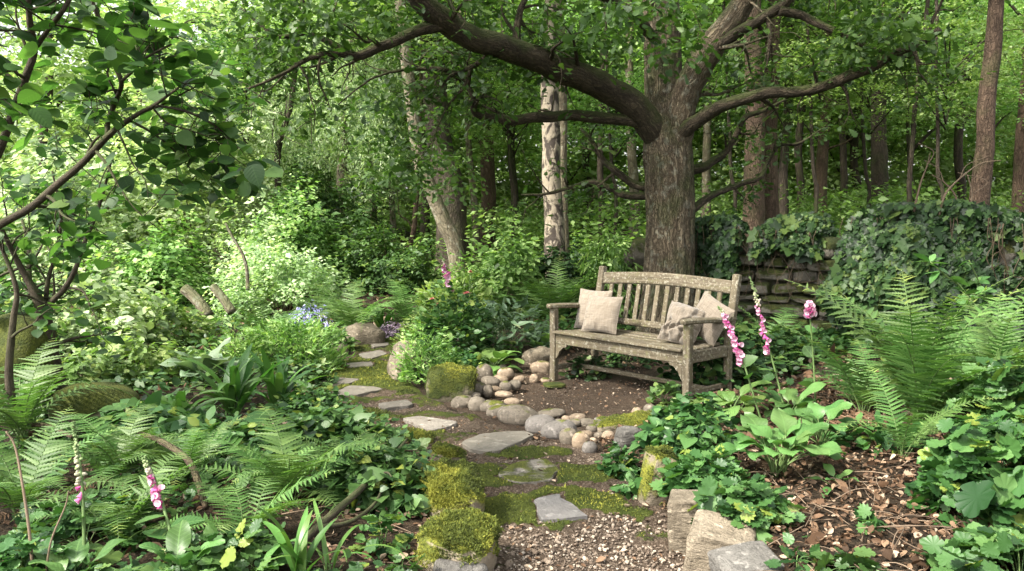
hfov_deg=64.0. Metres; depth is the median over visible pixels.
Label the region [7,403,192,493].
fern
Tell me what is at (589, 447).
cobble
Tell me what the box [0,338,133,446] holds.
fern
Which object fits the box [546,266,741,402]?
garden bench
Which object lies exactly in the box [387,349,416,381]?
rock
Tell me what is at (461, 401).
cobble
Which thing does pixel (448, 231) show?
leaning tree
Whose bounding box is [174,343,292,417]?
strap plant
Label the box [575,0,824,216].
broadleaf tree
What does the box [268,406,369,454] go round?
leafy clump
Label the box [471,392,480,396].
cobble
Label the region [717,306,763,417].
foxglove
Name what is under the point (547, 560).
gravel
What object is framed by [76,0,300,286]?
broadleaf tree
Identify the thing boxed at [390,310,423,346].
feathery plant
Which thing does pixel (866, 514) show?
leafy clump
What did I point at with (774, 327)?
fern
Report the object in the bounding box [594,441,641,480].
leafy clump
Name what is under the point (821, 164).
broadleaf tree
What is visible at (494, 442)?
paving slab
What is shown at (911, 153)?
broadleaf tree
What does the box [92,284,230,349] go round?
shrub
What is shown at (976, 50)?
young tree
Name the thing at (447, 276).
foxglove
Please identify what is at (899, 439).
fern
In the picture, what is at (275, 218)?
shrub
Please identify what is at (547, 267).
shrub
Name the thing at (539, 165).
broadleaf tree
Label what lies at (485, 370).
cobble
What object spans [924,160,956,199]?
dead shoot
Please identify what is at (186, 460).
fallen branch
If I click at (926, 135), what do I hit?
young tree
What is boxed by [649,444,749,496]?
leafy clump
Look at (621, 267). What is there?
climbing fern
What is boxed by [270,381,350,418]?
leafy plant
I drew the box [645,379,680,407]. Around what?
bench weed
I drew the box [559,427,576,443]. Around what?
cobble
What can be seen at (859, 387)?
fern
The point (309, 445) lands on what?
fern
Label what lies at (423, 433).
rock
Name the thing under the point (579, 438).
cobble
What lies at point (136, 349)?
shrub
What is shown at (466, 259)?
shrub
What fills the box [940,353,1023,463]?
leafy clump
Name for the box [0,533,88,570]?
leafy clump
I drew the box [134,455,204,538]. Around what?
foxglove
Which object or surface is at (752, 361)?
clump
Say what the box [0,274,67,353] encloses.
shrub
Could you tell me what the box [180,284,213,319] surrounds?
log
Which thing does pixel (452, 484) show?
rock
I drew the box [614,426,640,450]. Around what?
rock
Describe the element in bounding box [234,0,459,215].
broadleaf tree
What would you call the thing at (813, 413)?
foxglove rosette
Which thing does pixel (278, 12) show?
broadleaf tree
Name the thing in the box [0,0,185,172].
broadleaf tree
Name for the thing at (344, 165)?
weeping birch
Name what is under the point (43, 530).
leafy clump
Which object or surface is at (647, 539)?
path
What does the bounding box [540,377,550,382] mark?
cobble
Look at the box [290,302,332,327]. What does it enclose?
bluebell patch
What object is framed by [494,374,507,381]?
cobble
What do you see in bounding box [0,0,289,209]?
broadleaf tree
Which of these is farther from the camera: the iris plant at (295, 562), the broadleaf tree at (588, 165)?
the broadleaf tree at (588, 165)
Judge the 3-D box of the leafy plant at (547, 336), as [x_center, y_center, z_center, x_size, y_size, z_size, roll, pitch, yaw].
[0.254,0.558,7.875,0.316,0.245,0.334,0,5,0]
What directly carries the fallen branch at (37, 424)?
on the ground at (292, 524)
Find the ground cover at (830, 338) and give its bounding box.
[0,264,1023,570]
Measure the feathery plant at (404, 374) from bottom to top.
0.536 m
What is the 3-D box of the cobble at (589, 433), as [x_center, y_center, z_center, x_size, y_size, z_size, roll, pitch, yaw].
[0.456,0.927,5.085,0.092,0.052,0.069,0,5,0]
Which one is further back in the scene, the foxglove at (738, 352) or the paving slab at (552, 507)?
the foxglove at (738, 352)
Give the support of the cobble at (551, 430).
on the soil clearing
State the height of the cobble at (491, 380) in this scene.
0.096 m
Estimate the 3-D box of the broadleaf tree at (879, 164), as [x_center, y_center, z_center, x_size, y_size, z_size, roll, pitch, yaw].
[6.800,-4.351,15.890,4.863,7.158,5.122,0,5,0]
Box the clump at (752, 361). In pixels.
[656,333,771,396]
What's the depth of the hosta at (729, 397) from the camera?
4.92 m
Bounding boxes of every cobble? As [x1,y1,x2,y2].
[451,395,471,407]
[468,396,485,410]
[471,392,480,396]
[475,381,485,395]
[476,364,492,381]
[480,400,506,411]
[481,376,500,386]
[483,385,492,397]
[486,405,504,416]
[492,386,501,391]
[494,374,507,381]
[495,390,512,398]
[497,367,513,380]
[497,404,538,425]
[499,381,511,390]
[504,398,520,404]
[509,380,521,390]
[513,375,525,381]
[525,414,554,433]
[529,374,538,382]
[537,408,564,417]
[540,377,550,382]
[540,420,576,438]
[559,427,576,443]
[561,415,569,419]
[568,418,580,426]
[570,413,586,419]
[572,431,589,447]
[580,418,595,426]
[582,430,592,436]
[582,441,597,452]
[586,424,596,431]
[594,432,602,436]
[602,430,614,438]
[632,407,640,412]
[643,404,654,412]
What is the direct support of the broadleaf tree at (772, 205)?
on the ground at (292, 524)
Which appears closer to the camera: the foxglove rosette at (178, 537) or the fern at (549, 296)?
the foxglove rosette at (178, 537)
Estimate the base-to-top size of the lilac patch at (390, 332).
0.227 m
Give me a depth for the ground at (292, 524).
3.66 m
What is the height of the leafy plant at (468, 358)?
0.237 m
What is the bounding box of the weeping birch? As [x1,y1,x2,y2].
[246,0,411,240]
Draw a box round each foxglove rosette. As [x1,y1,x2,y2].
[28,537,131,570]
[119,520,228,570]
[197,538,295,570]
[746,382,829,417]
[783,400,862,444]
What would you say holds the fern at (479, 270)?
on the ground at (292, 524)
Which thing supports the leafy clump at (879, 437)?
on the ground at (292, 524)
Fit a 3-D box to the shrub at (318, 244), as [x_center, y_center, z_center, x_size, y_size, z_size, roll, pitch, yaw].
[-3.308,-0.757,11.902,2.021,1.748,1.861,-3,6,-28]
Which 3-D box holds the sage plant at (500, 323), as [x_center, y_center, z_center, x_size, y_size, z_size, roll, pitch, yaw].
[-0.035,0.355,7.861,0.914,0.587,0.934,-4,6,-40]
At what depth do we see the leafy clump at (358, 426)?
4.55 m
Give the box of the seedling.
[803,463,858,497]
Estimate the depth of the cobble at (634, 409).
5.61 m
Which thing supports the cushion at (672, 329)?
on the garden bench
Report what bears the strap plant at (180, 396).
on the ground at (292, 524)
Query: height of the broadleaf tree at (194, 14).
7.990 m
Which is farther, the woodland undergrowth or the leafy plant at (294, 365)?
the woodland undergrowth
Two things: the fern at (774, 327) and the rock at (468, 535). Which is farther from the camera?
the fern at (774, 327)
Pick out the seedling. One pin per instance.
(829, 469)
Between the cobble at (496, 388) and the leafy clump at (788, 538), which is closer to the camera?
the leafy clump at (788, 538)
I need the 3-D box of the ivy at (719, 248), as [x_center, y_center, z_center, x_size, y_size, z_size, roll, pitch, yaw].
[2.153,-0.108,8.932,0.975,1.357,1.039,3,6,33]
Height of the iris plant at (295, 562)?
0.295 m
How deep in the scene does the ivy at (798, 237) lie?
8.40 m
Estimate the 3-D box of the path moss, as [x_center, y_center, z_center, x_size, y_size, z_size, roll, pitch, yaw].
[-0.782,0.818,6.137,1.397,0.058,6.138,-2,5,-20]
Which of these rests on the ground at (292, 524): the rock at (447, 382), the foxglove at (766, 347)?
the foxglove at (766, 347)
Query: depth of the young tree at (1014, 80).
12.81 m
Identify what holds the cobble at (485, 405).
on the soil clearing
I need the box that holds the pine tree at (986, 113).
[969,0,1004,204]
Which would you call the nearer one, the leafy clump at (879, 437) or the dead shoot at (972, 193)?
the leafy clump at (879, 437)
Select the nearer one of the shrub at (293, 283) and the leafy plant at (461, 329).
the leafy plant at (461, 329)
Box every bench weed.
[558,348,611,381]
[587,351,662,368]
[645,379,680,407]
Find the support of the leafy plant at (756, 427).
on the ground at (292, 524)
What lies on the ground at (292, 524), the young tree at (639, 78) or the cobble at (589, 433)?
the young tree at (639, 78)
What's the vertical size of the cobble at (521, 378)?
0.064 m
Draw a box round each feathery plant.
[203,323,271,376]
[222,315,354,373]
[388,317,463,383]
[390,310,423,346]
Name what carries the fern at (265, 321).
on the ground at (292, 524)
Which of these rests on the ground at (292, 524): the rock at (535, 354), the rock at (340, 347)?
the rock at (340, 347)
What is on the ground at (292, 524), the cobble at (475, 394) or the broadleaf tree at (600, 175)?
the broadleaf tree at (600, 175)
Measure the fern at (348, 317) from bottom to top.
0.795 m
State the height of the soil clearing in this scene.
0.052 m
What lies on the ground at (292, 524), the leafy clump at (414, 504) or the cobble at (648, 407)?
the leafy clump at (414, 504)
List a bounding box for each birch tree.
[442,0,565,283]
[559,0,571,282]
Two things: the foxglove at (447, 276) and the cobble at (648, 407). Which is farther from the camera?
the foxglove at (447, 276)
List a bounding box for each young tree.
[281,16,418,257]
[448,15,592,247]
[520,2,711,253]
[685,0,823,214]
[742,0,892,212]
[795,1,965,208]
[846,0,1023,200]
[849,0,1020,202]
[955,0,1023,126]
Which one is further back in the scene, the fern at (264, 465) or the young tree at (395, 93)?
the young tree at (395, 93)
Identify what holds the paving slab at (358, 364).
on the path
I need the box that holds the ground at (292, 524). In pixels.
[0,198,1017,570]
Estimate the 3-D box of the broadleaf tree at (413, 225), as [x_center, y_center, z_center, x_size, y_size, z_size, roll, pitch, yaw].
[-1.134,-3.298,13.783,1.771,6.216,1.587,2,5,22]
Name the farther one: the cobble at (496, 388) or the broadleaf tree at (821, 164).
the broadleaf tree at (821, 164)
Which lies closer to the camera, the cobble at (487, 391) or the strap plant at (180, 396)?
the strap plant at (180, 396)
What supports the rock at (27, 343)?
on the ground at (292, 524)
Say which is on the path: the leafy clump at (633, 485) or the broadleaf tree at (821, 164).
the leafy clump at (633, 485)
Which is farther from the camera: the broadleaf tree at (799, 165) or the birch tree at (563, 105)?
the broadleaf tree at (799, 165)
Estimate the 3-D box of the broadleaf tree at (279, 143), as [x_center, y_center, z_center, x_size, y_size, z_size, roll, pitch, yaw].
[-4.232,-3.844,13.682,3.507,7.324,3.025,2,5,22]
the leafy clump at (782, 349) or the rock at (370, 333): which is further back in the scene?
the rock at (370, 333)
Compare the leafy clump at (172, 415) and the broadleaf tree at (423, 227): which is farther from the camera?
the broadleaf tree at (423, 227)
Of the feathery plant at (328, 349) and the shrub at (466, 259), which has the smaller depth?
the feathery plant at (328, 349)
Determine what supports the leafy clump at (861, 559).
on the ground at (292, 524)
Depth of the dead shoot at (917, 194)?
7.54 m
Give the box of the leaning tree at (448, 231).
[294,0,586,278]
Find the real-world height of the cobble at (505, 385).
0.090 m
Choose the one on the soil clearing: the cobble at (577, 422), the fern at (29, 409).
the cobble at (577, 422)
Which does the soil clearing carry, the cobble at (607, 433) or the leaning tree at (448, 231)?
the cobble at (607, 433)
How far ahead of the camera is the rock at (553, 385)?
6.52 m
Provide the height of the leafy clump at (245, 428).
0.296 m
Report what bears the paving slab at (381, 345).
on the path
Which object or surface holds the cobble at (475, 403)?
on the soil clearing
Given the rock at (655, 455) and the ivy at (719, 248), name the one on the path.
the rock at (655, 455)
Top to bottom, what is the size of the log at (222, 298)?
0.327 m
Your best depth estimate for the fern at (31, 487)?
3.56 m
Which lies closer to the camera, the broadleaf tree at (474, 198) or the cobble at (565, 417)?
the cobble at (565, 417)
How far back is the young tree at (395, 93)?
14.12 m
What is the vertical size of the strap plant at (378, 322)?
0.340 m
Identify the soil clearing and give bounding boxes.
[444,350,789,442]
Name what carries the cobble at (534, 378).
on the soil clearing
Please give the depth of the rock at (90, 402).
4.83 m
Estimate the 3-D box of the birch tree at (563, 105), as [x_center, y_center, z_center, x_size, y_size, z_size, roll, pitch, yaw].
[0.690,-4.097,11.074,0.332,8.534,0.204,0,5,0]
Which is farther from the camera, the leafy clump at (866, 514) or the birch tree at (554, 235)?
the birch tree at (554, 235)
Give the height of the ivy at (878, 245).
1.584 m
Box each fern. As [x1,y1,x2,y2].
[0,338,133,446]
[0,405,145,521]
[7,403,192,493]
[15,450,226,547]
[105,415,259,484]
[156,468,343,547]
[173,403,396,520]
[214,284,315,342]
[279,281,419,331]
[287,426,384,486]
[347,279,459,325]
[373,265,491,307]
[485,274,564,319]
[502,250,617,328]
[557,285,579,309]
[567,232,643,325]
[735,306,805,353]
[757,322,956,415]
[784,269,1023,431]
[834,366,995,460]
[912,290,1023,412]
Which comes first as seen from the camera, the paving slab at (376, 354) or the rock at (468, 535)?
the rock at (468, 535)
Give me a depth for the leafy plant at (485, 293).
9.30 m
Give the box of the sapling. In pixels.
[225,223,249,289]
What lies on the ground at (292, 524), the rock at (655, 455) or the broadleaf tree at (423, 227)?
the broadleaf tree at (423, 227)
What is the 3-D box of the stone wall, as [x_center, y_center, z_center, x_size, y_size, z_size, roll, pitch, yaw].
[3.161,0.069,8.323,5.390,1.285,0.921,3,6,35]
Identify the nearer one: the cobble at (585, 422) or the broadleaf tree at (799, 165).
the cobble at (585, 422)
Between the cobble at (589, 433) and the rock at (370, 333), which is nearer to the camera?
the cobble at (589, 433)
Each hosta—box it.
[469,348,524,375]
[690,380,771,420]
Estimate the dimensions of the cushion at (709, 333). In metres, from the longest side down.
0.325 x 0.317 x 0.125 m
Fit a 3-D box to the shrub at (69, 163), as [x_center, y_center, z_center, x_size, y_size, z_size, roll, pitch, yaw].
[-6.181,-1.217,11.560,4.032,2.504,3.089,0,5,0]
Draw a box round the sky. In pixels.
[0,0,1014,199]
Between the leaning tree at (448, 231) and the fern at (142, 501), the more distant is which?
the leaning tree at (448, 231)
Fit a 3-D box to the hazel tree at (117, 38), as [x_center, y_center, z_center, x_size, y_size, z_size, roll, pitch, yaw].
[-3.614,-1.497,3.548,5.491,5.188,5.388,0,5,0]
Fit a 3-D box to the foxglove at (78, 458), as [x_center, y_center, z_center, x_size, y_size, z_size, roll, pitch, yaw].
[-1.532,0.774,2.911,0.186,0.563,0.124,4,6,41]
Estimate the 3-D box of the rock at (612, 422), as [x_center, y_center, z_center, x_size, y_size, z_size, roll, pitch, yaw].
[0.757,0.872,5.263,0.491,0.143,0.196,-1,5,-15]
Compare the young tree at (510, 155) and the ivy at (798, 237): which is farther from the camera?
the young tree at (510, 155)
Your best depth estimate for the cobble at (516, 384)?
6.35 m
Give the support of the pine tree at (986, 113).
on the ground at (292, 524)
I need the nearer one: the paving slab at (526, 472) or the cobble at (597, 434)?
the paving slab at (526, 472)
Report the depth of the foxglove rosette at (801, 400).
4.97 m
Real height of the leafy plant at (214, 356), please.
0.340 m
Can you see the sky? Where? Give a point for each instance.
(183, 4)
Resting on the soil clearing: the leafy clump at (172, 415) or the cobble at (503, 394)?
the cobble at (503, 394)
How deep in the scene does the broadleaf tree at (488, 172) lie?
15.77 m
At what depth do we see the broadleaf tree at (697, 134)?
21.93 m
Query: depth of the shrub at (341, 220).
12.67 m
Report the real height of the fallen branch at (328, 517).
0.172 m
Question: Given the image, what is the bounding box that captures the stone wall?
[588,229,1017,337]
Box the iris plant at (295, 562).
[256,506,340,570]
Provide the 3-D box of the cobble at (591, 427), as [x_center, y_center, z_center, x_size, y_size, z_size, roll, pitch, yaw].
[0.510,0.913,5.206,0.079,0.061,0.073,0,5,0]
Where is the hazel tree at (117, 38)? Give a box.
[0,0,282,411]
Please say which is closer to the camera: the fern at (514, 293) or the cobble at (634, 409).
the cobble at (634, 409)
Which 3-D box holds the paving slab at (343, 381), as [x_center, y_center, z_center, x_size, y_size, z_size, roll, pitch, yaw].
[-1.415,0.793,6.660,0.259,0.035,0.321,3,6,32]
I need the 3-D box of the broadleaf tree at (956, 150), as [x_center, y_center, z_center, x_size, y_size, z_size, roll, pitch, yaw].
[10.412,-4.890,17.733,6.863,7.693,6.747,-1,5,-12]
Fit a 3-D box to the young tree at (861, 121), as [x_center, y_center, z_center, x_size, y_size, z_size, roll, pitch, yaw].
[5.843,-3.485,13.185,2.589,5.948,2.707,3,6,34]
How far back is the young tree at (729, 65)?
12.23 m
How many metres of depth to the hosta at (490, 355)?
7.17 m
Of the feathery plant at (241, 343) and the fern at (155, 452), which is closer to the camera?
the fern at (155, 452)
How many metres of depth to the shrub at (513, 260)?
10.05 m
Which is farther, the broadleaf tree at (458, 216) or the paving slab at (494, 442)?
the broadleaf tree at (458, 216)
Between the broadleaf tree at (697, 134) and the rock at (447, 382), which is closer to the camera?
the rock at (447, 382)
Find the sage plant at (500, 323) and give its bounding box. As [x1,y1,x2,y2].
[457,293,558,352]
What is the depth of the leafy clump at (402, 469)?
3.61 m
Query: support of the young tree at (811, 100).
on the ground at (292, 524)
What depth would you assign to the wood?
22.23 m
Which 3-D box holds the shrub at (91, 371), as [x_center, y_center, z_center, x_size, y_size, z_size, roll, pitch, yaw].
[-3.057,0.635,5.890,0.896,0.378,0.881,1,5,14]
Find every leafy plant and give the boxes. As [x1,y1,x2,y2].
[158,337,249,383]
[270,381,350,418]
[274,357,339,388]
[296,324,360,350]
[409,265,518,329]
[413,280,504,358]
[439,347,482,367]
[526,333,549,347]
[713,407,845,477]
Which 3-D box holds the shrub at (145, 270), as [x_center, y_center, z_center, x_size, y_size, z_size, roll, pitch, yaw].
[-4.549,-0.398,10.633,1.663,1.550,1.726,1,5,15]
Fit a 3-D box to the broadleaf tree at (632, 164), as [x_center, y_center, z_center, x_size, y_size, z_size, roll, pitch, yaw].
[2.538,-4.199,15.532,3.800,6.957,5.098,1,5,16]
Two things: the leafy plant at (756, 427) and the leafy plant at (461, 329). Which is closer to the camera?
the leafy plant at (756, 427)
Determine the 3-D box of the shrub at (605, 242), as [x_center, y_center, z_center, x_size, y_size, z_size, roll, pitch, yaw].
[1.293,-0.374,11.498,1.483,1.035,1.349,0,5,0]
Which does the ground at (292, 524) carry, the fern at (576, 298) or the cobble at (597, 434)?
the fern at (576, 298)
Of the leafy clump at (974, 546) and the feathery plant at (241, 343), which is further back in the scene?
the feathery plant at (241, 343)
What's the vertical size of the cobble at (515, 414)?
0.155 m
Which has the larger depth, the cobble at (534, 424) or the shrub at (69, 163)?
the shrub at (69, 163)
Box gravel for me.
[351,351,784,570]
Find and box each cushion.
[574,288,612,327]
[581,294,622,334]
[657,301,705,344]
[696,291,734,346]
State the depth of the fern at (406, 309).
9.24 m
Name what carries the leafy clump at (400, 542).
on the ground at (292, 524)
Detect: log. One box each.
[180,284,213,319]
[209,283,235,314]
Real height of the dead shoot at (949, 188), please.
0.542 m
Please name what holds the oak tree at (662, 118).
on the ground at (292, 524)
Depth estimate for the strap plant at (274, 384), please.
5.41 m
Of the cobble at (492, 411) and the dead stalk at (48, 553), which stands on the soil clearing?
the cobble at (492, 411)
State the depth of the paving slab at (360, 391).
6.30 m
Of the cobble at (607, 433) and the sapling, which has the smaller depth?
the cobble at (607, 433)
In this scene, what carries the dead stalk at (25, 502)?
on the ground at (292, 524)
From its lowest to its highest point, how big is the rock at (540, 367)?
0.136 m
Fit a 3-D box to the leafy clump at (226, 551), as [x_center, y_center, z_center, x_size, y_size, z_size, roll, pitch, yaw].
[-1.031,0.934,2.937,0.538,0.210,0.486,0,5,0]
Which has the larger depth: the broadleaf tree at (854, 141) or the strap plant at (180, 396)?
the broadleaf tree at (854, 141)
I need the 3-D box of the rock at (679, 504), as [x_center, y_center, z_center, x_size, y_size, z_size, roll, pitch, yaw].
[0.741,0.995,3.424,0.172,0.253,0.257,1,5,15]
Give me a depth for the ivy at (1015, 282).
7.06 m
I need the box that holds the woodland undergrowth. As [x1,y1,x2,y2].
[0,171,1023,285]
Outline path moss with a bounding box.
[308,337,651,535]
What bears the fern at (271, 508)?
on the ground at (292, 524)
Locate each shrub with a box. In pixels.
[0,116,201,289]
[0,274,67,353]
[5,261,182,357]
[60,348,154,389]
[68,195,229,310]
[71,324,217,389]
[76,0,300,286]
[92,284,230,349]
[197,155,315,306]
[202,235,349,323]
[222,173,359,289]
[226,141,401,283]
[319,219,442,292]
[440,251,495,296]
[453,207,562,320]
[533,235,594,314]
[569,222,638,286]
[639,210,715,237]
[914,253,1023,349]
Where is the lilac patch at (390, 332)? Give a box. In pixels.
[380,321,403,337]
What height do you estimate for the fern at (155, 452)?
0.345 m
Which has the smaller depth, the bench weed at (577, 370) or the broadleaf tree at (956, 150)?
the bench weed at (577, 370)
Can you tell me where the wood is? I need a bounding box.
[0,0,1023,242]
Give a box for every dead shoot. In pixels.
[913,143,933,211]
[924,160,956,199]
[938,156,1000,215]
[958,172,987,201]
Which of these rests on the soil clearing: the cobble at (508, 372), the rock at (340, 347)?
the cobble at (508, 372)
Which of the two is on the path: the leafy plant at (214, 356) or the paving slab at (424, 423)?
the paving slab at (424, 423)
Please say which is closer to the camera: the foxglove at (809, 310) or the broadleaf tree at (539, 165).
the foxglove at (809, 310)
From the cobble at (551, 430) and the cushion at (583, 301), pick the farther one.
the cushion at (583, 301)
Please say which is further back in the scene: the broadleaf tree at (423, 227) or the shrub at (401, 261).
the broadleaf tree at (423, 227)
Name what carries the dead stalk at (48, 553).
on the ground at (292, 524)
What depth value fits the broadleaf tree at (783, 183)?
12.44 m
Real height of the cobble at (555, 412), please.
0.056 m
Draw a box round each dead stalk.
[6,431,33,567]
[45,491,68,570]
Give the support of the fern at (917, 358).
on the ground at (292, 524)
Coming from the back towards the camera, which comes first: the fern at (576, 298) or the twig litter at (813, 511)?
the fern at (576, 298)
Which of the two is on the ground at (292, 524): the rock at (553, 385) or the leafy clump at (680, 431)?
the leafy clump at (680, 431)
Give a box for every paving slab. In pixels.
[322,378,358,386]
[338,385,381,397]
[346,362,372,367]
[359,350,386,358]
[371,342,388,348]
[378,400,412,410]
[403,416,456,430]
[462,431,533,453]
[498,459,558,484]
[534,494,586,522]
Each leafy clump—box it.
[0,491,161,570]
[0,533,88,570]
[78,384,220,463]
[137,518,295,570]
[160,406,285,474]
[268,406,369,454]
[298,404,400,451]
[301,437,436,518]
[345,513,414,558]
[377,488,430,521]
[378,553,424,570]
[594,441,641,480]
[610,465,642,499]
[628,391,741,461]
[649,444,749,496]
[687,473,807,532]
[722,321,807,378]
[764,532,829,570]
[810,546,887,570]
[815,409,930,457]
[853,503,889,534]
[904,409,1023,531]
[911,520,1023,570]
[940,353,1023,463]
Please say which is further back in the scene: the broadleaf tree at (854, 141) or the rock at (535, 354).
the broadleaf tree at (854, 141)
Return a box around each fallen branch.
[24,422,73,438]
[137,431,208,509]
[294,438,407,544]
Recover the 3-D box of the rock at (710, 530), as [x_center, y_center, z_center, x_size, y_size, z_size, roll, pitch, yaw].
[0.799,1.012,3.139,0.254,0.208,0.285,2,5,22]
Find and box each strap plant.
[133,386,236,426]
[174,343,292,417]
[243,347,334,411]
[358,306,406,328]
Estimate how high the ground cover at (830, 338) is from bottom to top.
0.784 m
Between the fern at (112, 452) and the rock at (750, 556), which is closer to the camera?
the rock at (750, 556)
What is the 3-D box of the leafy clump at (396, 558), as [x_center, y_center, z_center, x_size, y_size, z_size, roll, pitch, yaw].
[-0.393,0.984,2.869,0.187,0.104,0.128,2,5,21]
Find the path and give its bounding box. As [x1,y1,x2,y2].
[296,322,685,570]
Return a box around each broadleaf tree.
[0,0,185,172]
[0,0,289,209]
[69,0,391,239]
[158,0,321,214]
[213,0,418,254]
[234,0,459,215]
[286,0,511,249]
[321,1,572,249]
[323,0,593,275]
[356,0,539,257]
[379,56,490,272]
[448,0,643,244]
[459,10,480,266]
[497,0,715,247]
[499,0,719,228]
[567,0,720,247]
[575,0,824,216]
[575,2,807,180]
[681,0,776,236]
[693,0,905,214]
[698,0,839,254]
[715,9,911,212]
[743,0,945,220]
[780,3,1010,209]
[780,24,866,230]
[782,0,985,205]
[858,0,1023,199]
[889,0,1023,236]
[906,0,929,201]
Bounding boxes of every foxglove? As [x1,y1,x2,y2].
[70,421,108,569]
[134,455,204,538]
[440,252,453,308]
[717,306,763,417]
[749,276,785,409]
[798,300,816,402]
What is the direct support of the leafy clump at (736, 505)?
on the ground at (292, 524)
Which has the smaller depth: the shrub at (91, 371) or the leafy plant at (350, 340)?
the shrub at (91, 371)
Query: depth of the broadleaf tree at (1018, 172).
12.88 m
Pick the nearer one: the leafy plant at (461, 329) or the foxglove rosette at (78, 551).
the foxglove rosette at (78, 551)
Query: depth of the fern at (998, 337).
5.05 m
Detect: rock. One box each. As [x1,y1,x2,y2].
[0,313,59,422]
[48,382,140,433]
[311,341,348,355]
[344,322,385,344]
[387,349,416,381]
[393,340,420,356]
[401,427,436,445]
[411,507,502,570]
[417,456,485,517]
[424,362,478,402]
[429,441,466,462]
[432,558,487,570]
[522,346,549,364]
[530,360,549,373]
[543,382,565,388]
[593,410,651,431]
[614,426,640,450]
[637,444,677,505]
[667,489,701,553]
[682,509,755,570]
[707,541,784,570]
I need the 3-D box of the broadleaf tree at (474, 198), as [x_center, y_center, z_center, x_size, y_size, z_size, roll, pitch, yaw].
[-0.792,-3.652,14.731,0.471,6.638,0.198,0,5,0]
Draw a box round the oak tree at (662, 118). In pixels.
[182,0,995,333]
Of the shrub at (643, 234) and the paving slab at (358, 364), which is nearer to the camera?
the paving slab at (358, 364)
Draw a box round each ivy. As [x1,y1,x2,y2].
[694,214,753,329]
[746,211,838,324]
[815,198,1023,349]
[991,220,1023,358]
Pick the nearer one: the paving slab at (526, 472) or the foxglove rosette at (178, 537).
the foxglove rosette at (178, 537)
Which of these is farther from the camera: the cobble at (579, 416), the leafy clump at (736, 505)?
the cobble at (579, 416)
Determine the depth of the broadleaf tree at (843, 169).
18.77 m
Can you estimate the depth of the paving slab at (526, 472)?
4.30 m
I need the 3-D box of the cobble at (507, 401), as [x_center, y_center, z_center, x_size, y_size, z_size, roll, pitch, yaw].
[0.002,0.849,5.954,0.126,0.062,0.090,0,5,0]
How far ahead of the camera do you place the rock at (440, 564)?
2.92 m
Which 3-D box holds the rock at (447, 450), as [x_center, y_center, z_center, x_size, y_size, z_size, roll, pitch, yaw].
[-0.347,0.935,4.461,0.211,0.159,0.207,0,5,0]
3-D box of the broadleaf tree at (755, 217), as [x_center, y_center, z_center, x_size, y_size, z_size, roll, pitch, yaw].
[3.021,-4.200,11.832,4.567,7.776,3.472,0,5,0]
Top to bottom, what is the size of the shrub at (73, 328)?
0.909 m
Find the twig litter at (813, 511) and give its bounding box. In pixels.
[163,395,1021,570]
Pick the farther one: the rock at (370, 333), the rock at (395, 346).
the rock at (370, 333)
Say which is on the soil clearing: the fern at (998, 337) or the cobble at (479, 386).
the cobble at (479, 386)
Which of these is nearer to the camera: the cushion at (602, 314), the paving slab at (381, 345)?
the cushion at (602, 314)
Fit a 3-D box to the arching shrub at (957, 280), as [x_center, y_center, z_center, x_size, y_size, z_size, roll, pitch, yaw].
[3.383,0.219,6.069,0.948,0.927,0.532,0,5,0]
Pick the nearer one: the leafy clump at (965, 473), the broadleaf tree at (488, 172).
the leafy clump at (965, 473)
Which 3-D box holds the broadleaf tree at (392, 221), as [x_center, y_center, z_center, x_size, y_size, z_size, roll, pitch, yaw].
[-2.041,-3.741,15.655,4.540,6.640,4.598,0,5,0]

